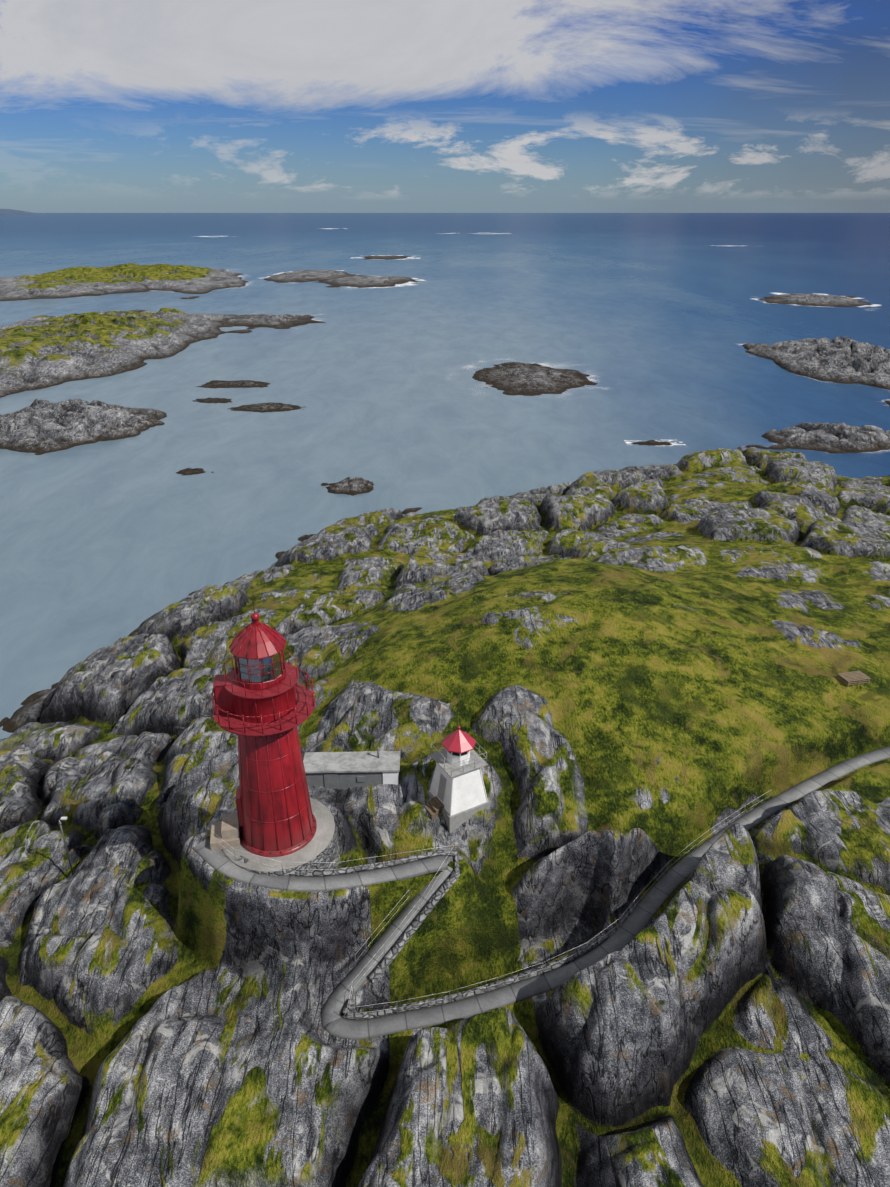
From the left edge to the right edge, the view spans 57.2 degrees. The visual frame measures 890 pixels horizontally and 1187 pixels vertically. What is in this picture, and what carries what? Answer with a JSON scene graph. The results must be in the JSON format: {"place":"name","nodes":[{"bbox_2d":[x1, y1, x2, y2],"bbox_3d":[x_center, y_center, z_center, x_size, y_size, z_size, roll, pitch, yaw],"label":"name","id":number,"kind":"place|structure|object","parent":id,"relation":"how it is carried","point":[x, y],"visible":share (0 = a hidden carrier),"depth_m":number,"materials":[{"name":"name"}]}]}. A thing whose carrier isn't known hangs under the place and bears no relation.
{"place":"outdoors","nodes":[
{"label":"outdoors","id":0,"kind":"place"},
{"bbox_2d":[0,209,37,213],"bbox_3d":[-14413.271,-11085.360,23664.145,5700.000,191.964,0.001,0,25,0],"label":"coast hills","id":1,"kind":"structure","parent":0,"point":[7,211],"depth_m":23663.74,"materials":[{"name":"blue"}]},
{"bbox_2d":[0,446,889,1186],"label":"island terrain","id":2,"kind":"structure","parent":0,"point":[628,682],"depth_m":45.76,"materials":[{"name":"grey stone"}]},
{"bbox_2d":[58,817,73,875],"bbox_3d":[-22.382,15.275,48.669,0.610,4.860,0.300,0,25,0],"label":"lamp post","id":3,"kind":"object","parent":2,"relation":"on","point":[60,823],"visible":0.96,"depth_m":48.41,"materials":[{"name":"grey metal"}]},
{"bbox_2d":[210,593,316,856],"bbox_3d":[-9.507,6.569,41.109,6.073,14.715,4.998,0,25,0],"label":"lighthouse","id":4,"kind":"object","parent":2,"relation":"on","point":[264,703],"visible":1,"depth_m":40.40,"materials":[{"name":"paint"}]},
{"bbox_2d":[222,798,339,875],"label":"tower platform","id":5,"kind":"structure","parent":2,"relation":"on","point":[322,845],"depth_m":42.52,"materials":[{"name":"concrete"}]},
{"bbox_2d":[303,747,399,788],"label":"outbuilding","id":6,"kind":"structure","parent":2,"relation":"on","point":[338,770],"depth_m":49.05,"materials":[{"name":"grey concrete"}]},
{"bbox_2d":[424,726,489,832],"bbox_3d":[0.494,10.317,47.520,3.435,6.343,2.750,-13,28,-26],"label":"small lighthouse","id":7,"kind":"object","parent":2,"relation":"on","point":[456,792],"visible":0.96,"depth_m":47.15,"materials":[{"name":"paint"}]},
{"bbox_2d":[0,213,889,738],"bbox_3d":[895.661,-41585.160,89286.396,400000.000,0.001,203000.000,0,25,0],"label":"sea water","id":8,"kind":"structure","parent":0,"point":[658,319],"depth_m":242.29,"materials":[{"name":"blue liquid"}]},
{"bbox_2d":[0,399,166,454],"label":"skerry","id":9,"kind":"structure","parent":8,"relation":"in","point":[39,426],"depth_m":180.72,"materials":[{"name":"grey stone"}]},
{"bbox_2d":[0,263,248,300],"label":"island","id":10,"kind":"structure","parent":8,"relation":"in","point":[96,281],"depth_m":541.52,"materials":[{"name":"grey stone"}]},
{"bbox_2d":[0,308,265,397],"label":"island","id":11,"kind":"structure","parent":8,"relation":"in","point":[40,352],"depth_m":288.00,"materials":[{"name":"grey stone"}]},
{"bbox_2d":[176,468,212,474],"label":"skerry","id":12,"kind":"structure","parent":8,"relation":"in","point":[188,471],"depth_m":156.19,"materials":[{"name":"grey stone"}]},
{"bbox_2d":[192,398,231,402],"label":"skerry","id":13,"kind":"structure","parent":8,"relation":"in","point":[215,400],"depth_m":215.24,"materials":[{"name":"grey stone"}]},
{"bbox_2d":[197,380,269,387],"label":"skerry","id":14,"kind":"structure","parent":8,"relation":"in","point":[232,384],"depth_m":235.09,"materials":[{"name":"grey stone"}]},
{"bbox_2d":[228,402,303,412],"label":"skerry","id":15,"kind":"structure","parent":8,"relation":"in","point":[270,407],"depth_m":206.57,"materials":[{"name":"grey stone"}]},
{"bbox_2d":[221,314,324,328],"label":"skerry","id":16,"kind":"structure","parent":8,"relation":"in","point":[286,321],"depth_m":367.12,"materials":[{"name":"grey stone"}]},
{"bbox_2d":[260,270,357,282],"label":"sea foam","id":17,"kind":"object","parent":8,"relation":"on","point":[291,271],"visible":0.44,"depth_m":667.42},
{"bbox_2d":[264,270,357,282],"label":"skerry","id":18,"kind":"structure","parent":8,"relation":"in","point":[305,275],"depth_m":617.77,"materials":[{"name":"grey stone"}]},
{"bbox_2d":[321,477,373,495],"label":"skerry","id":19,"kind":"structure","parent":8,"relation":"in","point":[353,486],"depth_m":146.20,"materials":[{"name":"grey stone"}]},
{"bbox_2d":[317,275,418,287],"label":"skerry","id":20,"kind":"structure","parent":8,"relation":"in","point":[362,281],"depth_m":577.41,"materials":[{"name":"grey stone"}]},
{"bbox_2d":[330,276,424,288],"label":"sea foam","id":21,"kind":"object","parent":8,"relation":"on","point":[410,284],"visible":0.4,"depth_m":565.34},
{"bbox_2d":[351,255,419,259],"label":"sea foam","id":22,"kind":"object","parent":8,"relation":"on","point":[385,255],"visible":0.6,"depth_m":905.16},
{"bbox_2d":[363,255,410,259],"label":"skerry","id":23,"kind":"structure","parent":8,"relation":"in","point":[386,257],"depth_m":896.20,"materials":[{"name":"grey stone"}]},
{"bbox_2d":[446,359,614,402],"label":"sea foam","id":24,"kind":"object","parent":8,"relation":"on","point":[538,363],"visible":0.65,"depth_m":257.46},
{"bbox_2d":[472,362,597,395],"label":"skerry","id":25,"kind":"structure","parent":8,"relation":"in","point":[519,378],"depth_m":240.76,"materials":[{"name":"grey stone"}]},
{"bbox_2d":[624,440,684,445],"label":"sea foam","id":26,"kind":"object","parent":8,"relation":"on","point":[656,445],"visible":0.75,"depth_m":176.07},
{"bbox_2d":[631,440,679,445],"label":"skerry","id":27,"kind":"structure","parent":8,"relation":"in","point":[652,443],"depth_m":175.53,"materials":[{"name":"grey stone"}]},
{"bbox_2d":[758,293,871,306],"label":"skerry","id":28,"kind":"structure","parent":8,"relation":"in","point":[819,300],"depth_m":448.87,"materials":[{"name":"grey stone"}]},
{"bbox_2d":[742,337,889,389],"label":"skerry","id":29,"kind":"structure","parent":8,"relation":"in","point":[845,360],"depth_m":258.22,"materials":[{"name":"grey stone"}]},
{"bbox_2d":[752,293,879,310],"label":"sea foam","id":30,"kind":"object","parent":8,"relation":"on","point":[864,306],"visible":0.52,"depth_m":449.68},
{"bbox_2d":[745,422,889,453],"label":"skerry","id":31,"kind":"structure","parent":8,"relation":"in","point":[838,438],"depth_m":173.09,"materials":[{"name":"grey stone"}]},
{"bbox_2d":[0,0,889,212],"label":"sky","id":32,"kind":"structure","parent":0,"point":[107,106],"materials":[{"name":"blue"}]},
{"bbox_2d":[441,233,509,233],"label":"sea foam","id":33,"kind":"object","parent":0,"point":[477,233],"visible":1,"depth_m":1943.68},
{"bbox_2d":[192,746,889,1039],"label":"foot path","id":34,"kind":"structure","parent":0,"point":[631,927],"depth_m":41.66,"materials":[{"name":"concrete"}]},
{"bbox_2d":[205,789,771,1014],"bbox_3d":[5.204,15.139,44.072,34.534,6.215,9.088,-6,26,-12],"label":"path fence","id":35,"kind":"object","parent":34,"relation":"on","point":[424,899],"visible":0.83,"depth_m":41.62,"materials":[{"name":"grey metal"}]},
{"bbox_2d":[837,670,870,686],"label":"wooden platform","id":36,"kind":"structure","parent":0,"point":[850,678],"depth_m":62.28,"materials":[{"name":"brown wood"}]}
]}

